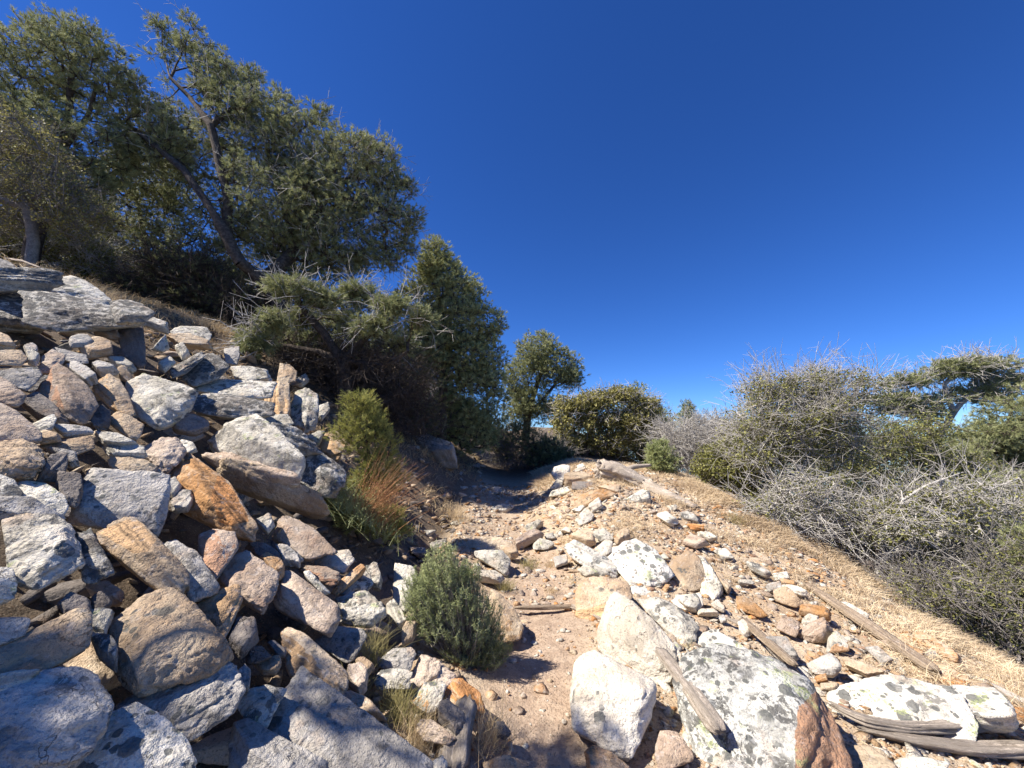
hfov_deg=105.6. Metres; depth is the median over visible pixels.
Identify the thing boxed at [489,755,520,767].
rock
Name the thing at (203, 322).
grass tuft
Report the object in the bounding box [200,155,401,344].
pinyon pine
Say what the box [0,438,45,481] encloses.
boulder
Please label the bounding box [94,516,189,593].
rock
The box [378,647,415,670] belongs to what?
rock
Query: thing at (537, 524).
stone
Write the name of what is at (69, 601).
boulder
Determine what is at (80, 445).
rock slab
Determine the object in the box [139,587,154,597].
stone
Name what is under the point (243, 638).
rock slab
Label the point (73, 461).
rock slab
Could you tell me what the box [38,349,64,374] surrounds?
boulder
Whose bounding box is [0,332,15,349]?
stone
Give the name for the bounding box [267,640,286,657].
stone
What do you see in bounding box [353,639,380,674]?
grass tuft
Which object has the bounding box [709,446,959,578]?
dead shrub
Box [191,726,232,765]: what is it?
stone
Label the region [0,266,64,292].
rock slab
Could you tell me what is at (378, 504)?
grass tuft
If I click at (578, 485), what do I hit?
stone
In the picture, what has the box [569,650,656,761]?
boulder
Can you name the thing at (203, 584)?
rock
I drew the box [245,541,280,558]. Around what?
rock block
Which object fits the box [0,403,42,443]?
rock slab
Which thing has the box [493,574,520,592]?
grass tuft
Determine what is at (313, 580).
rock block
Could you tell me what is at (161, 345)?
stone
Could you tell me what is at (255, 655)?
stone
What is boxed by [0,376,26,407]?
rock slab
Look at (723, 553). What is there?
rock slab
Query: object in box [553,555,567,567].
stone
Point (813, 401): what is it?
shrub
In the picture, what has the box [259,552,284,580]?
rock
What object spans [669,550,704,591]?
boulder
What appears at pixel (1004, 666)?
dry grass
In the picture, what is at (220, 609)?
boulder
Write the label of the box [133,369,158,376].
stone
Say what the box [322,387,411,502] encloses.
pine sapling
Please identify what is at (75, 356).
rock slab
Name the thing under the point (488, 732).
grass tuft
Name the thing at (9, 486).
boulder
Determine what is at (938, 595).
dead shrub
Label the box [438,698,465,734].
rock block
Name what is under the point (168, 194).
pinyon pine
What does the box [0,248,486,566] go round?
forest litter
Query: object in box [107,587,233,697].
boulder
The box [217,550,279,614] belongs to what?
rock block
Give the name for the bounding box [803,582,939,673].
plank
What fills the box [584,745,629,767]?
boulder
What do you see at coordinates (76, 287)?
rock slab
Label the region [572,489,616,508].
rock slab
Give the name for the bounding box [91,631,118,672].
boulder
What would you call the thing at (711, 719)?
plank
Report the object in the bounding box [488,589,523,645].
rock
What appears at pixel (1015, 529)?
shrub
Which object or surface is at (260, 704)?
rock slab
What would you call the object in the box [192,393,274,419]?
rock slab
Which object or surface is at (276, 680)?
rubble
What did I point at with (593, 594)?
rock block
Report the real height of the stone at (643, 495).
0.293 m
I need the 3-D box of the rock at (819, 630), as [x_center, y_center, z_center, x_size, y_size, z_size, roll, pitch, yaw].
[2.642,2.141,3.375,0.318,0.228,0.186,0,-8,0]
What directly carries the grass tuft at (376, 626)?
on the ground at (566, 746)
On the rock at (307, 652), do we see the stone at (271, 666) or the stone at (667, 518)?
the stone at (271, 666)
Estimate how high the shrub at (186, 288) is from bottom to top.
2.973 m
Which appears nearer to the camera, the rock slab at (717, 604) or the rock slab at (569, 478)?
the rock slab at (717, 604)
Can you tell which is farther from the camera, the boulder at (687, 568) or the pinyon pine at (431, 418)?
the pinyon pine at (431, 418)
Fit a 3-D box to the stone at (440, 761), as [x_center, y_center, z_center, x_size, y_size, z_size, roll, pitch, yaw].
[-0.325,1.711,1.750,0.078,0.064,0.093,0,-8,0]
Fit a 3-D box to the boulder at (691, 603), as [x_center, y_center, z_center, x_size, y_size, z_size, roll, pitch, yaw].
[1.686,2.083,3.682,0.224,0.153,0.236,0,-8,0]
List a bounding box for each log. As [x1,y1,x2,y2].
[515,604,571,609]
[593,459,700,509]
[825,700,990,734]
[856,726,1023,759]
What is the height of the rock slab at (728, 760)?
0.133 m
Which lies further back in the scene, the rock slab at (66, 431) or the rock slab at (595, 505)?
the rock slab at (595, 505)
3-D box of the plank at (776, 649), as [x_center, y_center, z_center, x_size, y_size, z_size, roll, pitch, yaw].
[1.986,2.001,3.035,0.075,0.050,0.706,0,-8,3]
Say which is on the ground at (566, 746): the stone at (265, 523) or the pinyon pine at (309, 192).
the pinyon pine at (309, 192)
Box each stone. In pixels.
[0,258,14,266]
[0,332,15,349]
[0,617,30,644]
[23,343,37,352]
[26,349,39,366]
[28,375,47,392]
[39,570,133,609]
[52,340,72,350]
[59,642,121,691]
[65,507,70,517]
[90,404,110,430]
[91,360,118,377]
[108,356,136,374]
[117,365,133,381]
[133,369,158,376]
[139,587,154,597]
[153,334,169,352]
[158,355,175,372]
[163,351,179,357]
[163,428,205,442]
[169,489,192,513]
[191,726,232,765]
[231,644,261,675]
[237,492,253,503]
[238,664,250,692]
[245,646,271,664]
[254,655,281,675]
[256,513,274,534]
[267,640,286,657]
[276,609,307,631]
[282,546,303,561]
[295,373,308,387]
[319,508,336,520]
[347,662,367,694]
[354,656,374,675]
[386,598,406,629]
[401,621,419,647]
[409,546,425,558]
[430,539,446,551]
[433,754,447,767]
[491,503,513,512]
[496,721,510,739]
[524,519,542,531]
[544,533,555,539]
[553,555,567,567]
[561,527,570,533]
[571,481,594,489]
[578,564,599,577]
[593,528,612,541]
[614,527,629,544]
[627,489,650,503]
[656,511,678,526]
[665,505,676,510]
[680,511,700,522]
[686,524,704,530]
[697,608,718,616]
[719,614,726,622]
[738,579,754,585]
[738,619,752,637]
[746,561,772,577]
[772,571,789,580]
[780,578,796,585]
[820,683,838,690]
[842,602,869,618]
[889,630,910,640]
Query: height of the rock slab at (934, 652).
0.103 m
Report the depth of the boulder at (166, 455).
2.62 m
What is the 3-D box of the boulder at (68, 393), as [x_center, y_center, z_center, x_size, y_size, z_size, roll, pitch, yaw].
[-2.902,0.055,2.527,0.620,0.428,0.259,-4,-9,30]
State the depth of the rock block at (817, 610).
3.73 m
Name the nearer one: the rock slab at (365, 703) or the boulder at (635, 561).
the rock slab at (365, 703)
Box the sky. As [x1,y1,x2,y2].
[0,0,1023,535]
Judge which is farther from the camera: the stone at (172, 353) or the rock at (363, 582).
the stone at (172, 353)
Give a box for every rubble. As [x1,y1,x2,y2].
[13,330,462,698]
[14,329,455,735]
[263,525,321,569]
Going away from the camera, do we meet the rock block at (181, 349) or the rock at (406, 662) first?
the rock at (406, 662)
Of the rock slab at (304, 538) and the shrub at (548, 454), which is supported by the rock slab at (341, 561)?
the rock slab at (304, 538)
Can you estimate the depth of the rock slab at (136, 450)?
2.40 m
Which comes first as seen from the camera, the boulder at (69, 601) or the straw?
the boulder at (69, 601)
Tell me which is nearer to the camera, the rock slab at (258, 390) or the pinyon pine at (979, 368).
the rock slab at (258, 390)
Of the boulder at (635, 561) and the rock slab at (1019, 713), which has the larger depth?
the boulder at (635, 561)
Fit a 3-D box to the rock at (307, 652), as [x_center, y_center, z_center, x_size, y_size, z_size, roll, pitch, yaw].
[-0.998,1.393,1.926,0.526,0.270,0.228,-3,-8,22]
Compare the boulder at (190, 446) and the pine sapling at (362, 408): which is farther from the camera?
the pine sapling at (362, 408)
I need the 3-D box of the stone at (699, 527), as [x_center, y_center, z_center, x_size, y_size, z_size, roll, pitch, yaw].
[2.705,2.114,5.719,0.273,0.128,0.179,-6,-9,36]
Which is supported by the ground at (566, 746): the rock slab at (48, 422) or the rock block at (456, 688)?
the rock block at (456, 688)
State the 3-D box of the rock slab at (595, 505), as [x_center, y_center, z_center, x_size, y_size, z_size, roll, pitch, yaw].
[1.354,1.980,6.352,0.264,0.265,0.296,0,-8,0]
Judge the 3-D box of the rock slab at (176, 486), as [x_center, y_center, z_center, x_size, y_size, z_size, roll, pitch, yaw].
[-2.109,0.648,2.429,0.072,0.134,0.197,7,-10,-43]
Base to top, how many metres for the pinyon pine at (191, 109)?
8.402 m
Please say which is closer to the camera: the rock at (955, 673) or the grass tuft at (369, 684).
the grass tuft at (369, 684)
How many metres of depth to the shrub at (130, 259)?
15.11 m
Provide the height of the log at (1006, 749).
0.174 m
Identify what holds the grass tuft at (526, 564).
on the ground at (566, 746)
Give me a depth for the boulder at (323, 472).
3.93 m
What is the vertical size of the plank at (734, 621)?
0.032 m
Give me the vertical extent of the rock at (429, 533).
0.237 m
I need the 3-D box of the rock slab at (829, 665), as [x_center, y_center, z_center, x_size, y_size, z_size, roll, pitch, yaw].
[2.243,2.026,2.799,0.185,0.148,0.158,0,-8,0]
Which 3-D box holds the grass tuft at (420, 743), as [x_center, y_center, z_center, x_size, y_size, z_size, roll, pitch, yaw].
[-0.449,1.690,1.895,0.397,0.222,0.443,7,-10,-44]
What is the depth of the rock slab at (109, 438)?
2.41 m
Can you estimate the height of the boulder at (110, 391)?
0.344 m
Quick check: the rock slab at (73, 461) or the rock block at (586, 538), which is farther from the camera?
the rock block at (586, 538)
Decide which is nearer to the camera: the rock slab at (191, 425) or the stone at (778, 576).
the rock slab at (191, 425)
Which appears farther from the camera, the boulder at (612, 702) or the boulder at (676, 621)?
the boulder at (676, 621)
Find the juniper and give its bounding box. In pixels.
[202,250,453,415]
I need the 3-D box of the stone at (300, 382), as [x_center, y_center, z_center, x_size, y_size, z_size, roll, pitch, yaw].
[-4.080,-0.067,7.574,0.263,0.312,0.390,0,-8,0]
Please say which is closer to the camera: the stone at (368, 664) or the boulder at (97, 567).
the boulder at (97, 567)
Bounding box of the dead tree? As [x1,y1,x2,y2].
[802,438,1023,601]
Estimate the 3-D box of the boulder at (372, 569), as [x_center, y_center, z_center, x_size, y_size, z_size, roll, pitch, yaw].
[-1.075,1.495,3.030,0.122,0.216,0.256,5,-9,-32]
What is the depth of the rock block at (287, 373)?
7.08 m
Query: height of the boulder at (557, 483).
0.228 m
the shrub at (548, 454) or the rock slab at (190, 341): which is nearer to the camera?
the rock slab at (190, 341)
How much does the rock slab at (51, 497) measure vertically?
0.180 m
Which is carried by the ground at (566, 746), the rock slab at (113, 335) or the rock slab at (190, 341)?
the rock slab at (190, 341)
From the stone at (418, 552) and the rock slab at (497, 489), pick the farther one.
the rock slab at (497, 489)
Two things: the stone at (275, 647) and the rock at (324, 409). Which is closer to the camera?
the stone at (275, 647)
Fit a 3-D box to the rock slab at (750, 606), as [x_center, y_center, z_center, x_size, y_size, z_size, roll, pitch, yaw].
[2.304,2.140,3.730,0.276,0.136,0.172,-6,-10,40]
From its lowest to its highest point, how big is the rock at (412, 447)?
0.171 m
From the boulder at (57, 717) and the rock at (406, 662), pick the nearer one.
the boulder at (57, 717)
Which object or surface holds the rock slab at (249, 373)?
on the rock slab at (280, 398)
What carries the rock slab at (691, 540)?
on the ground at (566, 746)
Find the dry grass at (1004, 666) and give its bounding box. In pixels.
[526,457,1023,731]
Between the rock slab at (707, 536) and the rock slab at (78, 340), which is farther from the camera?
the rock slab at (707, 536)
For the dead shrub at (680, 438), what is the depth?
12.62 m
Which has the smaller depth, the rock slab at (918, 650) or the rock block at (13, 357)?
the rock block at (13, 357)
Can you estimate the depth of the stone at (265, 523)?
2.71 m
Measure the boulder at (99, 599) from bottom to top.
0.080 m
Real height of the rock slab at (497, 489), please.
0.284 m
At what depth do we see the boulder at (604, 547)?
4.91 m
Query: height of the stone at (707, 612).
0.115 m
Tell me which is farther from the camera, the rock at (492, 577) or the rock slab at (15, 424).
the rock at (492, 577)
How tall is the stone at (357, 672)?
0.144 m
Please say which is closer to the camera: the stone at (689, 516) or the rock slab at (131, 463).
the rock slab at (131, 463)
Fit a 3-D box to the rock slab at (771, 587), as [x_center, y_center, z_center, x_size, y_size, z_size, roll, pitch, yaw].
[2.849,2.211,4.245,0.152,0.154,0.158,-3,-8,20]
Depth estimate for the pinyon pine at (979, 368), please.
11.32 m
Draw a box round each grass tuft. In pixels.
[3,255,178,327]
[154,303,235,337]
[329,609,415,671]
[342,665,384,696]
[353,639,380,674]
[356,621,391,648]
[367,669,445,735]
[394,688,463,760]
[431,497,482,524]
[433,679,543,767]
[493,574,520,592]
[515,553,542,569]
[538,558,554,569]
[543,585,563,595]
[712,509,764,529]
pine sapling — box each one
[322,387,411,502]
[674,399,696,472]
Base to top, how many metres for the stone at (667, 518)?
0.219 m
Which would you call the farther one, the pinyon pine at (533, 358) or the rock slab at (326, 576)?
the pinyon pine at (533, 358)
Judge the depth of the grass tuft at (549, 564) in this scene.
4.72 m
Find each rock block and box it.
[0,350,27,365]
[78,336,112,359]
[175,342,189,360]
[198,529,238,579]
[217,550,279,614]
[224,346,239,365]
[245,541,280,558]
[266,414,293,425]
[273,570,340,637]
[275,544,300,568]
[277,363,296,382]
[303,570,330,594]
[308,431,324,445]
[319,431,346,461]
[404,654,455,693]
[410,680,445,714]
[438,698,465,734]
[445,678,484,720]
[474,550,510,575]
[503,546,518,559]
[564,539,618,578]
[571,530,595,546]
[575,576,632,618]
[672,643,852,767]
[776,615,799,637]
[799,604,831,620]
[801,613,818,626]
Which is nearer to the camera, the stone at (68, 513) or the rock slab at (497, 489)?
the stone at (68, 513)
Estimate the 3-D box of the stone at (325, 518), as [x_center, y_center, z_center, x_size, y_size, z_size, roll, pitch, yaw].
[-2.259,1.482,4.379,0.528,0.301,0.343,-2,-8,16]
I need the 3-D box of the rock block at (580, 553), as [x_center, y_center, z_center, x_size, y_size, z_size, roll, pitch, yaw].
[0.940,2.089,4.610,0.779,0.390,0.422,-6,-9,36]
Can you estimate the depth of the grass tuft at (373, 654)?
2.33 m
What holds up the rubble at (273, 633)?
on the ground at (566, 746)
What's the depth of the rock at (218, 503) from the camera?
2.44 m
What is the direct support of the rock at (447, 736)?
on the ground at (566, 746)
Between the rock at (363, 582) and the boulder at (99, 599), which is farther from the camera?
the rock at (363, 582)
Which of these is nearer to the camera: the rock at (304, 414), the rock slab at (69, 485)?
the rock slab at (69, 485)
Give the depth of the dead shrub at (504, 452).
13.16 m
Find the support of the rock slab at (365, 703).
on the ground at (566, 746)
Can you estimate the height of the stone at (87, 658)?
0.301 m
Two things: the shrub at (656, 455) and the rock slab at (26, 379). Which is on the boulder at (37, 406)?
the rock slab at (26, 379)
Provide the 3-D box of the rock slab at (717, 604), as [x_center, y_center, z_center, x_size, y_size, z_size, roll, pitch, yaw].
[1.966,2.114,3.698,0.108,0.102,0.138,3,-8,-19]
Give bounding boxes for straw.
[545,469,956,682]
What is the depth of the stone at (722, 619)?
3.44 m
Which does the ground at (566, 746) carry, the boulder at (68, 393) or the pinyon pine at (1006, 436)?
the pinyon pine at (1006, 436)
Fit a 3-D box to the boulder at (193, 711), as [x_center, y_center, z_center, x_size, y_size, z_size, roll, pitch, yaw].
[-1.223,1.196,1.430,0.341,0.190,0.367,-7,-10,41]
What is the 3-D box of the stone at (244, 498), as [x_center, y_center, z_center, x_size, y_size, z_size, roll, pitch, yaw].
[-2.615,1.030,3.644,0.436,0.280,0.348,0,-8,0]
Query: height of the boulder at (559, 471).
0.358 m
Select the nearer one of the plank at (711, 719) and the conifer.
the plank at (711, 719)
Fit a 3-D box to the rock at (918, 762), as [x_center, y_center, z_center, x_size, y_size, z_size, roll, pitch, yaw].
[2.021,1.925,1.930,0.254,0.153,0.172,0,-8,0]
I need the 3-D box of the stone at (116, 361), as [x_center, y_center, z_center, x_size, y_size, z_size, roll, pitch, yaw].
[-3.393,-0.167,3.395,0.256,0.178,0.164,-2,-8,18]
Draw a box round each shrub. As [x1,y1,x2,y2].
[0,204,153,287]
[1,231,269,313]
[85,229,295,329]
[224,315,465,452]
[318,471,422,555]
[323,492,415,548]
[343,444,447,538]
[397,539,513,673]
[482,411,590,471]
[504,416,578,466]
[536,420,683,469]
[631,399,845,468]
[633,398,738,482]
[643,435,683,475]
[679,428,800,503]
[696,332,921,501]
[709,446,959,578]
[786,399,1023,560]
[857,453,1023,640]
[863,498,1023,666]
[931,518,1023,663]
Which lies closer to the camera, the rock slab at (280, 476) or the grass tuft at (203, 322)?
the rock slab at (280, 476)
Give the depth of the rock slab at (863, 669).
2.81 m
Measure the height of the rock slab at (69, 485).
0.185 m
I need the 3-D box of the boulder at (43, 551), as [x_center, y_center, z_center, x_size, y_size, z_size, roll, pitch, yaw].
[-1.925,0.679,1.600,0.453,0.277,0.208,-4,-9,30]
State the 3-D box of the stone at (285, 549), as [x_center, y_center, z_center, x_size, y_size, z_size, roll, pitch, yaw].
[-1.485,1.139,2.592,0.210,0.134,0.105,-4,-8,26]
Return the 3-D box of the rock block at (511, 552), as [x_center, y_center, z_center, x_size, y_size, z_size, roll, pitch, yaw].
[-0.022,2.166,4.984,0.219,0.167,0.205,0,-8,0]
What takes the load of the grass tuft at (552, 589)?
on the ground at (566, 746)
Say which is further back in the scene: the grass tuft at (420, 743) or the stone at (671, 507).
the stone at (671, 507)
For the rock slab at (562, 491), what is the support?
on the ground at (566, 746)
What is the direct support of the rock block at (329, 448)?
on the ground at (566, 746)
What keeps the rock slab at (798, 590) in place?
on the ground at (566, 746)
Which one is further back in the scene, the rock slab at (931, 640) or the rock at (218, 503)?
the rock slab at (931, 640)
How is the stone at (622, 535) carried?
on the ground at (566, 746)
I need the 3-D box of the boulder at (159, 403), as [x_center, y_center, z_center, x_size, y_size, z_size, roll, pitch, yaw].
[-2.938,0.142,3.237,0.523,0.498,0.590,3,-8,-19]
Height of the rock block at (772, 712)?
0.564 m
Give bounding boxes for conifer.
[389,233,511,456]
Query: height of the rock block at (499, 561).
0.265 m
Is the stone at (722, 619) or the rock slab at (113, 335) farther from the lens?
the rock slab at (113, 335)
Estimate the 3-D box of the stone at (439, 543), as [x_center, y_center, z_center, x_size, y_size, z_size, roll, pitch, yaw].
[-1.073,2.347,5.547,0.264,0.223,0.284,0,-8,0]
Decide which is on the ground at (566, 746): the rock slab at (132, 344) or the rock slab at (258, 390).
the rock slab at (132, 344)
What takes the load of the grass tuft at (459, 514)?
on the ground at (566, 746)
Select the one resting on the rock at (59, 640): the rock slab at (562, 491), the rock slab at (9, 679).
the rock slab at (9, 679)
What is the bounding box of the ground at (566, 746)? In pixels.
[0,264,1023,767]
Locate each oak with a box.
[0,94,133,267]
[538,379,667,460]
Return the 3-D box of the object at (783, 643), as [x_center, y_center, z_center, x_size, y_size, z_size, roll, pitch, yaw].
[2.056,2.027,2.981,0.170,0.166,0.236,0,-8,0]
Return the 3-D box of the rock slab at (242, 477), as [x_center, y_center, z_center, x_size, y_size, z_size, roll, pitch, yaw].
[-1.919,0.852,3.154,0.873,0.522,0.249,1,-8,-9]
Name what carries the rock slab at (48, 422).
on the rock slab at (49, 437)
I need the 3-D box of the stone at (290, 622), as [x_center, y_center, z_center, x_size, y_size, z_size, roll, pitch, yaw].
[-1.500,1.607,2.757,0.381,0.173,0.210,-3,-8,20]
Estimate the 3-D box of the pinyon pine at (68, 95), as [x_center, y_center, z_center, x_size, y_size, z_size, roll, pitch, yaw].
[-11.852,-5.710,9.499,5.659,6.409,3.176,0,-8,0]
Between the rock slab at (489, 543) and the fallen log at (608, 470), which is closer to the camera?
the rock slab at (489, 543)
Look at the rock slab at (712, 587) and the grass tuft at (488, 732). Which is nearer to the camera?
the grass tuft at (488, 732)
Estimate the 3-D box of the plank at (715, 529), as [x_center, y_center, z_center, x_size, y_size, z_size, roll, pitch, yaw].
[3.085,2.206,5.750,0.130,0.174,0.577,1,-8,-9]
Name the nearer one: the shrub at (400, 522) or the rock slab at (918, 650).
the rock slab at (918, 650)
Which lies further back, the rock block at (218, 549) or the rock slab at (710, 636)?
the rock slab at (710, 636)
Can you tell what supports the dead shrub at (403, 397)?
on the ground at (566, 746)
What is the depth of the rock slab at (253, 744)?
1.43 m
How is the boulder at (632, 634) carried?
on the ground at (566, 746)
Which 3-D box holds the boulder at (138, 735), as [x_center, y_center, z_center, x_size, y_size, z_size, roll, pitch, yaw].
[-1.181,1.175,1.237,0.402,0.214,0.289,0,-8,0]
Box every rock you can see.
[0,608,92,673]
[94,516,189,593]
[110,411,143,441]
[163,539,219,602]
[169,351,205,377]
[171,453,257,541]
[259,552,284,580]
[280,627,348,693]
[290,388,318,433]
[318,402,329,420]
[339,571,372,595]
[373,668,412,689]
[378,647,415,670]
[393,563,416,612]
[408,445,416,450]
[415,719,456,744]
[424,530,435,536]
[475,570,504,584]
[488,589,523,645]
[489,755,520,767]
[514,529,543,549]
[533,538,553,549]
[597,484,620,492]
[654,730,693,767]
[797,617,832,643]
[826,631,849,652]
[845,744,897,767]
[894,757,948,767]
[932,662,971,684]
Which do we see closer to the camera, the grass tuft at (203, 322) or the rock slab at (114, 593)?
the rock slab at (114, 593)
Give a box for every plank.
[655,647,725,734]
[707,523,734,543]
[725,617,737,624]
[739,617,798,666]
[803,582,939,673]
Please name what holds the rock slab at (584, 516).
on the ground at (566, 746)
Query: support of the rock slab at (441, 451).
on the ground at (566, 746)
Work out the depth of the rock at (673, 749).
1.88 m
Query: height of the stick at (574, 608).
0.050 m
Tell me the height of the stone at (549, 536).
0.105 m
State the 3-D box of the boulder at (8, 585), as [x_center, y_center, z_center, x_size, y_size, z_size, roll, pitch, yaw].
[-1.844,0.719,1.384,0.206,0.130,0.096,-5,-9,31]
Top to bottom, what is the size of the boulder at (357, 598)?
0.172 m
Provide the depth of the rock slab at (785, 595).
3.99 m
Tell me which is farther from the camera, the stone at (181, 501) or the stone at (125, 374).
the stone at (125, 374)
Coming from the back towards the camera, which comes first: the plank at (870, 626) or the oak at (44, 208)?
the oak at (44, 208)
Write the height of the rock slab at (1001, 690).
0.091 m
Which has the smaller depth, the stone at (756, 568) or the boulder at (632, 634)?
the boulder at (632, 634)
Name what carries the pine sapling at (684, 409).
on the ground at (566, 746)
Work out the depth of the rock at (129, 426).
2.62 m
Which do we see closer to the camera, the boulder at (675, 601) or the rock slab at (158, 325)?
the boulder at (675, 601)
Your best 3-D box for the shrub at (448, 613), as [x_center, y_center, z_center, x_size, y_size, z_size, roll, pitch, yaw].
[-0.389,1.564,2.725,0.811,0.948,0.460,0,-8,0]
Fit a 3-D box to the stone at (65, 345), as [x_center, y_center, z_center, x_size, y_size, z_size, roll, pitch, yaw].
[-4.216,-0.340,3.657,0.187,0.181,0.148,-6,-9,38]
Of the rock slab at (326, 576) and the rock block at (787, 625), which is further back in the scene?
the rock block at (787, 625)
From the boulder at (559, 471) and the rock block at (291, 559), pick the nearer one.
the rock block at (291, 559)
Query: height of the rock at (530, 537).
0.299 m
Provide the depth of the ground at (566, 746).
3.46 m
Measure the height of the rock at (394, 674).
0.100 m
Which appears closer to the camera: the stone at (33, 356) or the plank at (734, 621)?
the stone at (33, 356)
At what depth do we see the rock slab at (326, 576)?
2.62 m
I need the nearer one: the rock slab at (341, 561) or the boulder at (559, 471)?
the rock slab at (341, 561)
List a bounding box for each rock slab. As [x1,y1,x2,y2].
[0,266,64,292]
[0,291,154,334]
[0,367,41,390]
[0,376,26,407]
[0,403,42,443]
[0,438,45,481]
[0,496,65,521]
[0,669,39,690]
[17,480,68,516]
[32,414,56,430]
[40,430,61,444]
[40,436,94,454]
[46,447,79,468]
[50,275,111,304]
[53,424,93,438]
[55,347,88,363]
[55,470,83,509]
[67,468,170,536]
[69,334,92,347]
[85,580,124,606]
[93,330,120,340]
[94,431,136,445]
[102,444,147,458]
[107,456,157,470]
[117,326,146,368]
[145,317,168,334]
[166,333,212,349]
[170,326,211,340]
[170,477,181,498]
[172,412,208,436]
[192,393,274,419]
[194,379,277,399]
[201,452,301,486]
[207,413,305,486]
[216,458,329,518]
[227,616,258,659]
[228,718,328,767]
[230,366,271,380]
[237,684,286,727]
[264,381,290,414]
[267,665,433,767]
[272,516,337,561]
[303,565,340,586]
[313,549,354,573]
[314,626,366,662]
[340,601,386,628]
[343,690,386,721]
[379,721,389,728]
[415,434,457,469]
[451,536,516,549]
[491,486,506,491]
[549,487,570,496]
[563,471,592,486]
[572,466,585,471]
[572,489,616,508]
[572,505,585,511]
[575,508,593,525]
[587,497,602,512]
[682,533,708,548]
[696,629,747,649]
[697,531,717,541]
[698,555,723,600]
[710,599,724,612]
[714,548,733,558]
[715,572,730,594]
[720,751,750,767]
[736,596,767,617]
[765,581,781,592]
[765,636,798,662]
[773,586,803,607]
[782,584,807,595]
[807,653,841,677]
[815,673,827,682]
[826,675,1018,740]
[842,657,884,677]
[865,646,892,663]
[880,640,901,655]
[907,644,924,655]
[912,632,961,667]
[924,649,938,659]
[991,683,1023,706]
[1013,706,1023,720]
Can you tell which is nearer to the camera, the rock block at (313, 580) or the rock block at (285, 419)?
the rock block at (313, 580)
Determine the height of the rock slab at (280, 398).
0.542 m
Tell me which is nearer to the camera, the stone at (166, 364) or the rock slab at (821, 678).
the rock slab at (821, 678)
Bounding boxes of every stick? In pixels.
[5,257,40,267]
[570,604,600,618]
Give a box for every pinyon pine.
[0,1,153,265]
[4,94,223,252]
[47,149,260,316]
[82,0,439,341]
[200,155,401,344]
[289,303,449,439]
[500,328,590,444]
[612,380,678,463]
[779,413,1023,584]
[863,336,1023,615]
[915,382,1023,575]
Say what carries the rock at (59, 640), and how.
on the boulder at (57, 717)
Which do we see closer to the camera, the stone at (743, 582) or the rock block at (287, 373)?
the stone at (743, 582)
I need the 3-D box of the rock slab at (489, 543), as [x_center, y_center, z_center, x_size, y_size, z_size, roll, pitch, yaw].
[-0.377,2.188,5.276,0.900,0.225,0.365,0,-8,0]
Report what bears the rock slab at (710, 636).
on the ground at (566, 746)
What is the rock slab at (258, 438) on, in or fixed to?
on the rock slab at (242, 477)
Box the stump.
[438,693,476,767]
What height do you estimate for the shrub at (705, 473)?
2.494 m
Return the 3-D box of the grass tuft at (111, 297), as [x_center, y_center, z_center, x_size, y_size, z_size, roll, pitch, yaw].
[-5.780,-1.218,5.468,1.909,1.050,1.704,-2,-8,14]
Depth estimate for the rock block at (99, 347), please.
3.30 m
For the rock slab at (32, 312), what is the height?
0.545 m
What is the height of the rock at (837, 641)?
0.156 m
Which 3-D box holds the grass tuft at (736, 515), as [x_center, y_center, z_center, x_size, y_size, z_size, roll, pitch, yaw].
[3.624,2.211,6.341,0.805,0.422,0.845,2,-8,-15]
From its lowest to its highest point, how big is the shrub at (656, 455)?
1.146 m
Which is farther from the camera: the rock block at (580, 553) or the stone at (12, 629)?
the rock block at (580, 553)
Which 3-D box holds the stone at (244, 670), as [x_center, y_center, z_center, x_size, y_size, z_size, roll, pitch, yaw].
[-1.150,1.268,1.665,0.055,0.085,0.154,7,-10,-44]
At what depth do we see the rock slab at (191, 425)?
3.17 m
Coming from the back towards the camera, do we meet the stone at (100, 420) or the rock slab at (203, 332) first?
the rock slab at (203, 332)
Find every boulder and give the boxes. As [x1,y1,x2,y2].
[0,474,23,495]
[0,567,17,605]
[0,666,113,767]
[1,513,84,589]
[21,392,70,423]
[35,363,98,424]
[36,451,68,482]
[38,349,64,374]
[57,592,91,613]
[64,361,97,386]
[76,528,114,583]
[77,702,196,767]
[90,591,111,608]
[91,374,135,416]
[91,607,114,633]
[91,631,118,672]
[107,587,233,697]
[113,661,245,741]
[125,373,198,430]
[144,437,186,473]
[180,439,197,454]
[182,353,230,387]
[197,584,242,637]
[271,422,346,498]
[331,564,365,595]
[335,590,378,609]
[365,562,382,590]
[550,478,562,488]
[551,464,569,481]
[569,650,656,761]
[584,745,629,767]
[594,539,612,555]
[597,591,681,685]
[608,538,674,585]
[630,585,650,595]
[636,597,699,643]
[661,553,668,559]
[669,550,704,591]
[671,593,703,612]
[678,593,700,612]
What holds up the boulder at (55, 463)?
on the rock slab at (69, 485)

